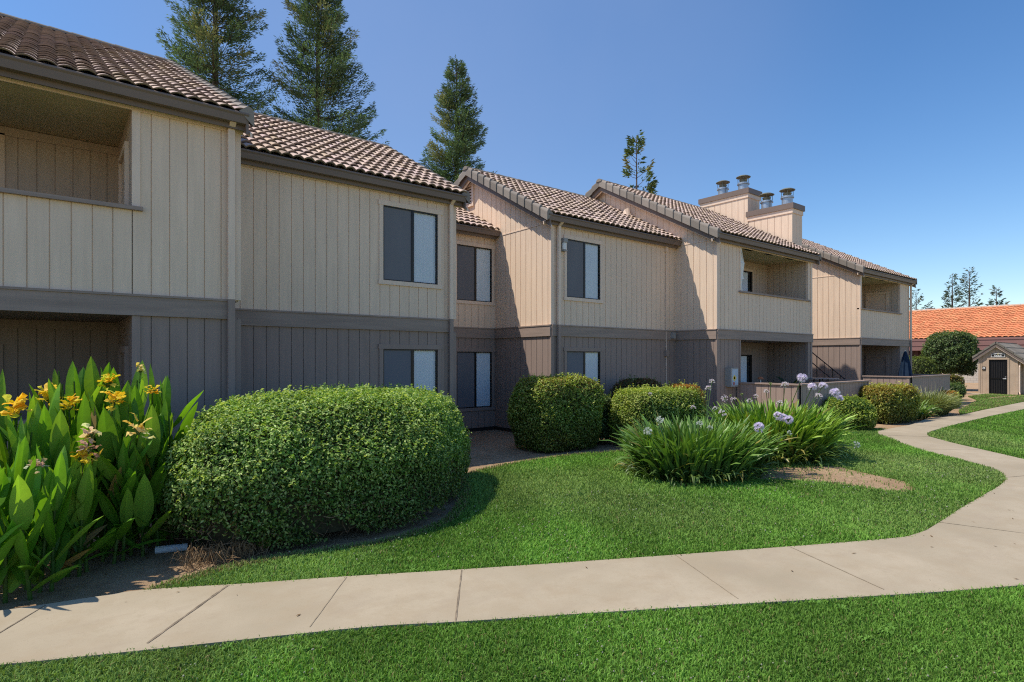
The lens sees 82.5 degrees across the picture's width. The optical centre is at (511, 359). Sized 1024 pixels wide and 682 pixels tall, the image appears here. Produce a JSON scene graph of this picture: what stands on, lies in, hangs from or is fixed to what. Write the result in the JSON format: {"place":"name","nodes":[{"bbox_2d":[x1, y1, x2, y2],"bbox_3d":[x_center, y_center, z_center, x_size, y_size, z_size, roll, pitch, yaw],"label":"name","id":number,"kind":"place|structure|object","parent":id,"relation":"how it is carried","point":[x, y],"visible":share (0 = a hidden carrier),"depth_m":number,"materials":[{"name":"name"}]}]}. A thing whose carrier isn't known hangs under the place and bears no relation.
{"place":"outdoors","nodes":[
{"label":"outdoors","id":0,"kind":"place"},
{"bbox_2d":[0,12,916,438],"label":"apartment building","id":1,"kind":"structure","parent":0,"point":[188,232],"depth_m":11.58,"materials":[{"name":"beige paint"}]},
{"bbox_2d":[0,344,2,374],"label":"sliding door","id":2,"kind":"structure","parent":1,"relation":"in","point":[1,345],"depth_m":8.63,"materials":[{"name":"grey paint"}]},
{"bbox_2d":[0,133,4,187],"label":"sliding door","id":3,"kind":"structure","parent":1,"relation":"in","point":[2,137],"depth_m":8.63,"materials":[{"name":"beige paint"}]},
{"bbox_2d":[118,141,128,204],"bbox_3d":[-5.750,-2.035,8.650,0.063,2.110,0.980,0,0,-38],"label":"storage door","id":4,"kind":"structure","parent":1,"relation":"in","point":[123,160],"depth_m":8.28,"materials":[{"name":"beige paint"}]},
{"bbox_2d":[118,346,128,390],"bbox_3d":[-5.750,0.865,8.650,0.063,2.110,0.980,0,0,-38],"label":"storage door","id":5,"kind":"structure","parent":1,"relation":"in","point":[123,352],"depth_m":8.71,"materials":[{"name":"grey paint"}]},
{"bbox_2d":[378,199,442,288],"bbox_3d":[-2.171,-2.390,12.357,1.510,1.710,0.219,0,0,-38],"label":"window","id":6,"kind":"structure","parent":1,"relation":"in","point":[409,235],"depth_m":12.28,"materials":[{"name":"glass"}]},
{"bbox_2d":[378,344,442,392],"bbox_3d":[-2.166,0.555,12.351,1.510,1.740,0.203,0,0,-38],"label":"window","id":7,"kind":"structure","parent":1,"relation":"in","point":[403,364],"depth_m":12.30,"materials":[{"name":"glass"}]},
{"bbox_2d":[456,240,494,305],"bbox_3d":[-1.086,-2.385,16.291,1.400,1.700,0.215,0,0,-38],"label":"window","id":8,"kind":"structure","parent":1,"relation":"in","point":[474,261],"depth_m":16.23,"materials":[{"name":"glass"}]},
{"bbox_2d":[456,348,494,411],"bbox_3d":[-1.084,0.555,16.289,1.400,1.740,0.208,0,0,-38],"label":"window","id":9,"kind":"structure","parent":1,"relation":"in","point":[474,366],"depth_m":16.23,"materials":[{"name":"glass"}]},
{"bbox_2d":[563,234,603,302],"bbox_3d":[1.859,-2.380,15.571,1.480,1.690,0.205,0,0,-38],"label":"window","id":10,"kind":"structure","parent":1,"relation":"in","point":[583,260],"depth_m":15.52,"materials":[{"name":"glass"}]},
{"bbox_2d":[563,347,603,389],"bbox_3d":[1.858,0.555,15.573,1.480,1.740,0.210,0,0,-38],"label":"window","id":11,"kind":"structure","parent":1,"relation":"in","point":[588,362],"depth_m":15.57,"materials":[{"name":"glass"}]},
{"bbox_2d":[741,352,752,381],"bbox_3d":[7.470,0.835,19.971,2.910,2.190,0.042,0,0,-38],"label":"sliding door","id":12,"kind":"structure","parent":1,"relation":"in","point":[746,357],"depth_m":20.63,"materials":[{"name":"grey paint"}]},
{"bbox_2d":[742,268,752,291],"bbox_3d":[7.521,-2.090,20.011,2.840,2.240,0.042,0,0,-38],"label":"sliding door","id":13,"kind":"structure","parent":1,"relation":"in","point":[747,283],"depth_m":20.67,"materials":[{"name":"beige paint"}]},
{"bbox_2d":[866,292,887,310],"bbox_3d":[16.804,-2.035,26.896,0.063,2.110,0.930,0,0,-38],"label":"storage door","id":14,"kind":"structure","parent":1,"relation":"in","point":[879,301],"depth_m":26.88,"materials":[{"name":"beige paint"}]},
{"bbox_2d":[866,355,887,375],"bbox_3d":[16.804,0.865,26.896,0.063,2.110,0.930,0,0,-38],"label":"storage door","id":15,"kind":"structure","parent":1,"relation":"in","point":[876,365],"depth_m":26.88,"materials":[{"name":"grey paint"}]},
{"bbox_2d":[0,383,977,609],"bbox_3d":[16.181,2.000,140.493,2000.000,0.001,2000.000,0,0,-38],"label":"ground","id":16,"kind":"structure","parent":0,"point":[134,572],"depth_m":6.08,"materials":[{"name":"soil"}]},
{"bbox_2d":[0,369,17,473],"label":"canna lily","id":17,"kind":"object","parent":16,"relation":"on","point":[3,422],"visible":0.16,"depth_m":5.54,"materials":[{"name":"green plant"}]},
{"bbox_2d":[0,467,24,584],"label":"canna lily","id":18,"kind":"object","parent":16,"relation":"on","point":[5,548],"visible":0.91,"depth_m":4.70,"materials":[{"name":"green plant"}]},
{"bbox_2d":[0,392,31,517],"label":"canna lily","id":19,"kind":"object","parent":16,"relation":"on","point":[18,404],"visible":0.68,"depth_m":5.20,"materials":[{"name":"yellow plant"}]},
{"bbox_2d":[0,443,41,603],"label":"canna lily","id":20,"kind":"object","parent":16,"relation":"on","point":[11,583],"visible":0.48,"depth_m":4.79,"materials":[{"name":"green plant"}]},
{"bbox_2d":[7,401,42,571],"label":"canna lily","id":21,"kind":"object","parent":16,"relation":"on","point":[31,429],"visible":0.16,"depth_m":5.25,"materials":[{"name":"green plant"}]},
{"bbox_2d":[1,417,55,589],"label":"canna lily","id":22,"kind":"object","parent":16,"relation":"on","point":[24,456],"visible":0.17,"depth_m":5.07,"materials":[{"name":"green plant"}]},
{"bbox_2d":[4,384,59,565],"bbox_3d":[-4.496,1.112,5.526,0.685,1.779,0.684,0,0,13],"label":"canna lily","id":23,"kind":"object","parent":16,"relation":"on","point":[55,400],"visible":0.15,"depth_m":5.56,"materials":[{"name":"green plant"}]},
{"bbox_2d":[17,382,56,429],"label":"canna lily","id":24,"kind":"object","parent":16,"relation":"on","point":[44,392],"visible":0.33,"depth_m":5.87,"materials":[{"name":"yellow plant"}]},
{"bbox_2d":[0,455,79,600],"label":"canna lily","id":25,"kind":"object","parent":16,"relation":"on","point":[22,501],"visible":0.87,"depth_m":4.80,"materials":[{"name":"green plant"}]},
{"bbox_2d":[0,404,79,566],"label":"canna lily","id":26,"kind":"object","parent":16,"relation":"on","point":[45,425],"visible":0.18,"depth_m":5.26,"materials":[{"name":"green plant"}]},
{"bbox_2d":[10,456,72,592],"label":"canna lily","id":27,"kind":"object","parent":16,"relation":"on","point":[43,495],"visible":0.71,"depth_m":5.01,"materials":[{"name":"green plant"}]},
{"bbox_2d":[29,384,65,406],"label":"canna lily","id":28,"kind":"object","parent":16,"relation":"on","point":[35,394],"visible":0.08,"depth_m":5.87,"materials":[{"name":"green plant"}]},
{"bbox_2d":[0,444,102,591],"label":"canna lily","id":29,"kind":"object","parent":16,"relation":"on","point":[59,552],"visible":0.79,"depth_m":5.06,"materials":[{"name":"green plant"}]},
{"bbox_2d":[48,369,64,405],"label":"canna lily","id":30,"kind":"object","parent":16,"relation":"on","point":[55,379],"visible":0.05,"depth_m":6.06,"materials":[{"name":"green plant"}]},
{"bbox_2d":[48,378,77,431],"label":"canna lily","id":31,"kind":"object","parent":16,"relation":"on","point":[51,389],"visible":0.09,"depth_m":5.75,"materials":[{"name":"green plant"}]},
{"bbox_2d":[36,409,102,569],"bbox_3d":[-4.083,1.220,5.294,0.532,1.561,0.667,0,0,-13],"label":"canna lily","id":32,"kind":"object","parent":16,"relation":"on","point":[60,436],"visible":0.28,"depth_m":5.25,"materials":[{"name":"green plant"}]},
{"bbox_2d":[60,394,92,563],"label":"canna lily","id":33,"kind":"object","parent":16,"relation":"on","point":[73,426],"visible":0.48,"depth_m":5.67,"materials":[{"name":"yellow plant"}]},
{"bbox_2d":[54,394,105,569],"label":"canna lily","id":34,"kind":"object","parent":16,"relation":"on","point":[84,415],"visible":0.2,"depth_m":5.59,"materials":[{"name":"green plant"}]},
{"bbox_2d":[48,438,120,576],"bbox_3d":[-3.909,1.359,5.261,0.529,1.284,0.543,0,0,9],"label":"canna lily","id":35,"kind":"object","parent":16,"relation":"on","point":[85,490],"visible":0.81,"depth_m":5.35,"materials":[{"name":"green plant"}]},
{"bbox_2d":[61,446,107,576],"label":"canna lily","id":36,"kind":"object","parent":16,"relation":"on","point":[75,473],"visible":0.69,"depth_m":5.31,"materials":[{"name":"green plant"}]},
{"bbox_2d":[65,361,104,557],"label":"canna lily","id":37,"kind":"object","parent":16,"relation":"on","point":[72,386],"visible":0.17,"depth_m":5.88,"materials":[{"name":"green plant"}]},
{"bbox_2d":[76,367,101,544],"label":"canna lily","id":38,"kind":"object","parent":16,"relation":"on","point":[81,374],"visible":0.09,"depth_m":6.20,"materials":[{"name":"green plant"}]},
{"bbox_2d":[71,423,114,571],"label":"canna lily","id":39,"kind":"object","parent":16,"relation":"on","point":[86,435],"visible":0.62,"depth_m":5.47,"materials":[{"name":"green plant"}]},
{"bbox_2d":[81,357,106,512],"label":"canna lily","id":40,"kind":"object","parent":16,"relation":"on","point":[91,376],"visible":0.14,"depth_m":6.03,"materials":[{"name":"green plant"}]},
{"bbox_2d":[88,392,121,561],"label":"canna lily","id":41,"kind":"object","parent":16,"relation":"on","point":[106,425],"visible":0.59,"depth_m":5.75,"materials":[{"name":"green plant"}]},
{"bbox_2d":[93,373,119,549],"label":"canna lily","id":42,"kind":"object","parent":16,"relation":"on","point":[107,385],"visible":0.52,"depth_m":6.00,"materials":[{"name":"yellow plant"}]},
{"bbox_2d":[99,367,123,550],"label":"canna lily","id":43,"kind":"object","parent":16,"relation":"on","point":[115,388],"visible":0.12,"depth_m":6.05,"materials":[{"name":"green plant"}]},
{"bbox_2d":[89,388,134,556],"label":"canna lily","id":44,"kind":"object","parent":16,"relation":"on","point":[115,395],"visible":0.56,"depth_m":5.80,"materials":[{"name":"yellow plant"}]},
{"bbox_2d":[101,362,127,541],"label":"canna lily","id":45,"kind":"object","parent":16,"relation":"on","point":[107,369],"visible":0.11,"depth_m":6.28,"materials":[{"name":"green plant"}]},
{"bbox_2d":[84,413,158,561],"bbox_3d":[-3.827,1.251,5.727,0.625,1.499,0.727,0,0,-26],"label":"canna lily","id":46,"kind":"object","parent":16,"relation":"on","point":[125,462],"visible":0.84,"depth_m":5.77,"materials":[{"name":"green plant"}]},
{"bbox_2d":[97,382,149,555],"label":"canna lily","id":47,"kind":"object","parent":16,"relation":"on","point":[128,408],"visible":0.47,"depth_m":5.90,"materials":[{"name":"green plant"}]},
{"bbox_2d":[101,360,150,542],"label":"canna lily","id":48,"kind":"object","parent":16,"relation":"on","point":[142,385],"visible":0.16,"depth_m":6.31,"materials":[{"name":"green plant"}]},
{"bbox_2d":[87,416,165,563],"bbox_3d":[-3.773,1.264,5.762,0.823,1.476,0.591,0,0,27],"label":"canna lily","id":49,"kind":"object","parent":16,"relation":"on","point":[110,470],"visible":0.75,"depth_m":5.72,"materials":[{"name":"green plant"}]},
{"bbox_2d":[119,362,145,538],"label":"canna lily","id":50,"kind":"object","parent":16,"relation":"on","point":[140,372],"visible":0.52,"depth_m":6.21,"materials":[{"name":"green plant"}]},
{"bbox_2d":[119,432,171,556],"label":"canna lily","id":51,"kind":"object","parent":16,"relation":"on","point":[144,500],"visible":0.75,"depth_m":5.92,"materials":[{"name":"green plant"}]},
{"bbox_2d":[130,385,169,546],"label":"canna lily","id":52,"kind":"object","parent":16,"relation":"on","point":[135,393],"visible":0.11,"depth_m":6.15,"materials":[{"name":"green plant"}]},
{"bbox_2d":[133,405,174,545],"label":"canna lily","id":53,"kind":"object","parent":16,"relation":"on","point":[154,423],"visible":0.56,"depth_m":6.06,"materials":[{"name":"green plant"}]},
{"bbox_2d":[142,385,172,539],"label":"canna lily","id":54,"kind":"object","parent":16,"relation":"on","point":[150,391],"visible":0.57,"depth_m":6.14,"materials":[{"name":"yellow plant"}]},
{"bbox_2d":[149,364,173,504],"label":"canna lily","id":55,"kind":"object","parent":16,"relation":"on","point":[151,380],"visible":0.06,"depth_m":6.66,"materials":[{"name":"green plant"}]},
{"bbox_2d":[151,375,172,512],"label":"canna lily","id":56,"kind":"object","parent":16,"relation":"on","point":[166,393],"visible":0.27,"depth_m":6.52,"materials":[{"name":"green plant"}]},
{"bbox_2d":[155,543,187,553],"bbox_3d":[-3.530,1.960,6.058,0.291,0.074,0.074,0,0,-22],"label":"drain pipe","id":57,"kind":"object","parent":16,"relation":"on","point":[166,548],"visible":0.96,"depth_m":6.03,"materials":[{"name":"white plastic"}]},
{"bbox_2d":[153,399,197,543],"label":"canna lily","id":58,"kind":"object","parent":16,"relation":"on","point":[186,421],"visible":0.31,"depth_m":6.32,"materials":[{"name":"green plant"}]},
{"bbox_2d":[159,381,203,527],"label":"canna lily","id":59,"kind":"object","parent":16,"relation":"on","point":[185,410],"visible":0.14,"depth_m":6.65,"materials":[{"name":"green plant"}]},
{"bbox_2d":[155,0,279,117],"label":"redwood tree","id":60,"kind":"object","parent":16,"relation":"on","point":[195,61],"visible":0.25,"depth_m":29.30,"materials":[{"name":"green plant"}]},
{"bbox_2d":[162,538,279,573],"bbox_3d":[-2.871,1.902,5.809,1.062,0.203,0.784,0,0,-31],"label":"dry brush","id":61,"kind":"object","parent":16,"relation":"on","point":[220,554],"visible":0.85,"depth_m":5.75,"materials":[{"name":"brown plant"}]},
{"bbox_2d":[156,382,478,551],"bbox_3d":[-2.157,1.140,7.871,4.761,1.701,3.313,0,0,-38],"label":"clipped hedge","id":62,"kind":"object","parent":16,"relation":"on","point":[290,466],"visible":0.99,"depth_m":6.31,"materials":[{"name":"green plant"}]},
{"bbox_2d":[258,0,389,144],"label":"redwood tree","id":63,"kind":"object","parent":16,"relation":"on","point":[331,81],"visible":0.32,"depth_m":30.05,"materials":[{"name":"green plant"}]},
{"bbox_2d":[419,54,496,182],"bbox_3d":[-3.340,-8.096,34.554,8.153,20.192,7.972,0,0,-38],"label":"redwood tree","id":64,"kind":"object","parent":16,"relation":"on","point":[463,146],"visible":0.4,"depth_m":34.40,"materials":[{"name":"green plant"}]},
{"bbox_2d":[506,372,605,452],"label":"clipped hedge","id":65,"kind":"object","parent":16,"relation":"on","point":[550,412],"visible":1,"depth_m":12.58,"materials":[{"name":"green plant"}]},
{"bbox_2d":[594,394,613,443],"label":"clipped hedge","id":66,"kind":"object","parent":16,"relation":"on","point":[604,433],"visible":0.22,"depth_m":13.64,"materials":[{"name":"green plant"}]},
{"bbox_2d":[608,374,661,398],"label":"photinia bush","id":67,"kind":"object","parent":16,"relation":"on","point":[631,381],"visible":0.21,"depth_m":15.30,"materials":[{"name":"green plant"}]},
{"bbox_2d":[621,130,658,193],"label":"sparse pine","id":68,"kind":"object","parent":16,"relation":"on","point":[628,152],"visible":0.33,"depth_m":44.96,"materials":[{"name":"green plant"}]},
{"bbox_2d":[607,383,706,444],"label":"clipped hedge","id":69,"kind":"object","parent":16,"relation":"on","point":[627,403],"visible":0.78,"depth_m":13.19,"materials":[{"name":"green plant"}]},
{"bbox_2d":[662,379,706,415],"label":"photinia bush","id":70,"kind":"object","parent":16,"relation":"on","point":[701,393],"visible":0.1,"depth_m":15.29,"materials":[{"name":"green plant"}]},
{"bbox_2d":[737,379,870,413],"bbox_3d":[9.174,1.335,18.235,4.850,1.330,1.935,0,0,-38],"label":"patio fence","id":71,"kind":"object","parent":16,"relation":"on","point":[849,388],"visible":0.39,"depth_m":16.90,"materials":[{"name":"paint"}]},
{"bbox_2d":[820,394,879,430],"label":"clipped hedge","id":72,"kind":"object","parent":16,"relation":"on","point":[865,411],"visible":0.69,"depth_m":16.18,"materials":[{"name":"green plant"}]},
{"bbox_2d":[858,381,921,423],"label":"clipped hedge","id":73,"kind":"object","parent":16,"relation":"on","point":[897,402],"visible":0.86,"depth_m":18.06,"materials":[{"name":"green plant"}]},
{"bbox_2d":[898,350,912,375],"bbox_3d":[15.884,0.815,23.581,0.496,2.370,0.496,0,0,29],"label":"patio parasol","id":74,"kind":"object","parent":16,"relation":"on","point":[905,369],"visible":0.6,"depth_m":23.46,"materials":[{"name":"blue fabric"}]},
{"bbox_2d":[861,374,950,394],"bbox_3d":[16.459,1.320,24.296,4.760,1.360,1.775,0,0,-38],"label":"patio fence","id":75,"kind":"object","parent":16,"relation":"on","point":[936,381],"visible":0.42,"depth_m":23.24,"materials":[{"name":"paint"}]},
{"bbox_2d":[909,289,932,309],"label":"distant conifer","id":76,"kind":"object","parent":16,"relation":"on","point":[918,301],"visible":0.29,"depth_m":109.81,"materials":[{"name":"green plant"}]},
{"bbox_2d":[909,354,939,373],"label":"garden bush","id":77,"kind":"object","parent":16,"relation":"on","point":[922,365],"visible":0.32,"depth_m":34.57,"materials":[{"name":"green plant"}]},
{"bbox_2d":[916,400,941,419],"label":"agapanthus","id":78,"kind":"object","parent":16,"relation":"on","point":[925,412],"visible":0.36,"depth_m":19.29,"materials":[{"name":"green plant"}]},
{"bbox_2d":[927,372,964,385],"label":"clipped hedge","id":79,"kind":"object","parent":16,"relation":"on","point":[956,378],"visible":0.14,"depth_m":33.70,"materials":[{"name":"green plant"}]},
{"bbox_2d":[939,387,961,407],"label":"bush","id":80,"kind":"object","parent":16,"relation":"on","point":[949,392],"visible":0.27,"depth_m":24.03,"materials":[{"name":"green plant"}]},
{"bbox_2d":[921,329,980,375],"bbox_3d":[28.616,-0.006,38.083,3.150,4.021,3.286,0,0,-38],"label":"standard tree","id":81,"kind":"object","parent":16,"relation":"on","point":[951,352],"visible":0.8,"depth_m":37.15,"materials":[{"name":"green plant"}]},
{"bbox_2d":[941,273,964,307],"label":"distant conifer","id":82,"kind":"object","parent":16,"relation":"on","point":[947,295],"visible":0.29,"depth_m":109.86,"materials":[{"name":"green plant"}]},
{"bbox_2d":[950,381,966,397],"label":"dark hedge","id":83,"kind":"object","parent":16,"relation":"on","point":[959,387],"visible":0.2,"depth_m":28.59,"materials":[{"name":"green plant"}]},
{"bbox_2d":[949,266,983,307],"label":"distant conifer","id":84,"kind":"object","parent":16,"relation":"on","point":[969,291],"visible":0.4,"depth_m":104.94,"materials":[{"name":"green plant"}]},
{"bbox_2d":[985,285,1009,305],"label":"distant conifer","id":85,"kind":"object","parent":16,"relation":"on","point":[996,294],"visible":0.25,"depth_m":114.94,"materials":[{"name":"green plant"}]},
{"bbox_2d":[972,341,1023,394],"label":"utility shed","id":86,"kind":"structure","parent":16,"relation":"on","point":[1000,367],"depth_m":32.96,"materials":[{"name":"paint"}]},
{"bbox_2d":[989,360,1006,393],"bbox_3d":[27.443,0.975,32.970,0.138,1.950,0.820,0,0,-38],"label":"door","id":87,"kind":"structure","parent":86,"relation":"in","point":[997,368],"depth_m":32.97,"materials":[{"name":"black paint"}]},
{"bbox_2d":[0,402,1023,666],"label":"footpath","id":88,"kind":"structure","parent":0,"point":[952,554],"depth_m":4.97,"materials":[{"name":"concrete"}]},
{"bbox_2d":[147,585,227,642],"bbox_3d":[-2.479,1.946,4.524,0.026,0.001,1.027,0,0,3],"label":"path joint","id":89,"kind":"object","parent":88,"relation":"on","point":[157,635],"visible":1,"depth_m":4.47,"materials":[{"name":"grey concrete"}]},
{"bbox_2d":[455,570,461,621],"bbox_3d":[-0.443,1.946,4.870,0.018,0.001,1.088,0,0,-2],"label":"path joint","id":90,"kind":"object","parent":88,"relation":"on","point":[458,597],"visible":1,"depth_m":4.76,"materials":[{"name":"grey concrete"}]},
{"bbox_2d":[789,546,882,588],"bbox_3d":[3.024,1.946,5.520,0.017,0.001,1.163,0,0,-13],"label":"path joint","id":91,"kind":"object","parent":88,"relation":"on","point":[836,567],"visible":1,"depth_m":5.45,"materials":[{"name":"grey concrete"}]},
{"bbox_2d":[0,583,1023,681],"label":"lawn","id":92,"kind":"structure","parent":0,"point":[180,657],"depth_m":3.89,"materials":[{"name":"green plant"}]},
{"bbox_2d":[208,495,928,681],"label":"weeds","id":93,"kind":"object","parent":92,"relation":"on","point":[625,635],"visible":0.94,"depth_m":4.19,"materials":[{"name":"green plant"}]},
{"bbox_2d":[0,0,1023,309],"label":"sky","id":94,"kind":"structure","parent":0,"point":[897,126],"materials":[{"name":"blue"}]},
{"bbox_2d":[142,427,1006,589],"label":"lawn","id":95,"kind":"structure","parent":0,"point":[586,525],"depth_m":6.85,"materials":[{"name":"green plant"}]},
{"bbox_2d":[603,379,799,488],"bbox_3d":[3.216,1.176,10.150,3.652,1.660,2.949,0,0,-38],"label":"agapanthus","id":96,"kind":"object","parent":95,"relation":"on","point":[701,450],"visible":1,"depth_m":9.35,"materials":[{"name":"green plant"}]},
{"bbox_2d":[697,373,864,468],"bbox_3d":[4.936,1.122,11.531,4.532,1.767,2.856,0,0,-38],"label":"agapanthus","id":97,"kind":"object","parent":95,"relation":"on","point":[814,432],"visible":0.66,"depth_m":11.04,"materials":[{"name":"green plant"}]},
{"bbox_2d":[754,466,914,491],"bbox_3d":[5.344,1.964,9.948,2.377,0.001,1.923,0,0,27],"label":"soil patch","id":98,"kind":"object","parent":95,"relation":"on","point":[855,477],"visible":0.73,"depth_m":9.81,"materials":[{"name":"brown soil"}]},
{"bbox_2d":[741,248,743,290],"bbox_3d":[7.001,-2.762,17.781,0.229,1.344,0.065,0,0,-38],"label":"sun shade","id":99,"kind":"object","parent":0,"point":[742,265],"visible":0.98,"depth_m":17.80,"materials":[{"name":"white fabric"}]},
{"bbox_2d":[916,382,969,415],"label":"ornamental grass","id":100,"kind":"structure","parent":0,"point":[947,404],"depth_m":20.54,"materials":[{"name":"green plant"}]},
{"bbox_2d":[942,364,977,382],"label":"block wall","id":101,"kind":"structure","parent":0,"point":[971,379],"depth_m":50.08,"materials":[{"name":"concrete"}]},
{"bbox_2d":[909,304,1023,356],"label":"tiled building","id":102,"kind":"structure","parent":0,"point":[989,325],"depth_m":61.35,"materials":[{"name":"tile"}]},
{"bbox_2d":[927,409,1023,458],"bbox_3d":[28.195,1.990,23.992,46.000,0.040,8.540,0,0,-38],"label":"lawn","id":103,"kind":"structure","parent":0,"point":[988,435],"depth_m":15.56,"materials":[{"name":"green plant"}]},
{"bbox_2d":[958,393,1023,414],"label":"lawn","id":104,"kind":"structure","parent":0,"point":[979,402],"depth_m":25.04,"materials":[{"name":"green plant"}]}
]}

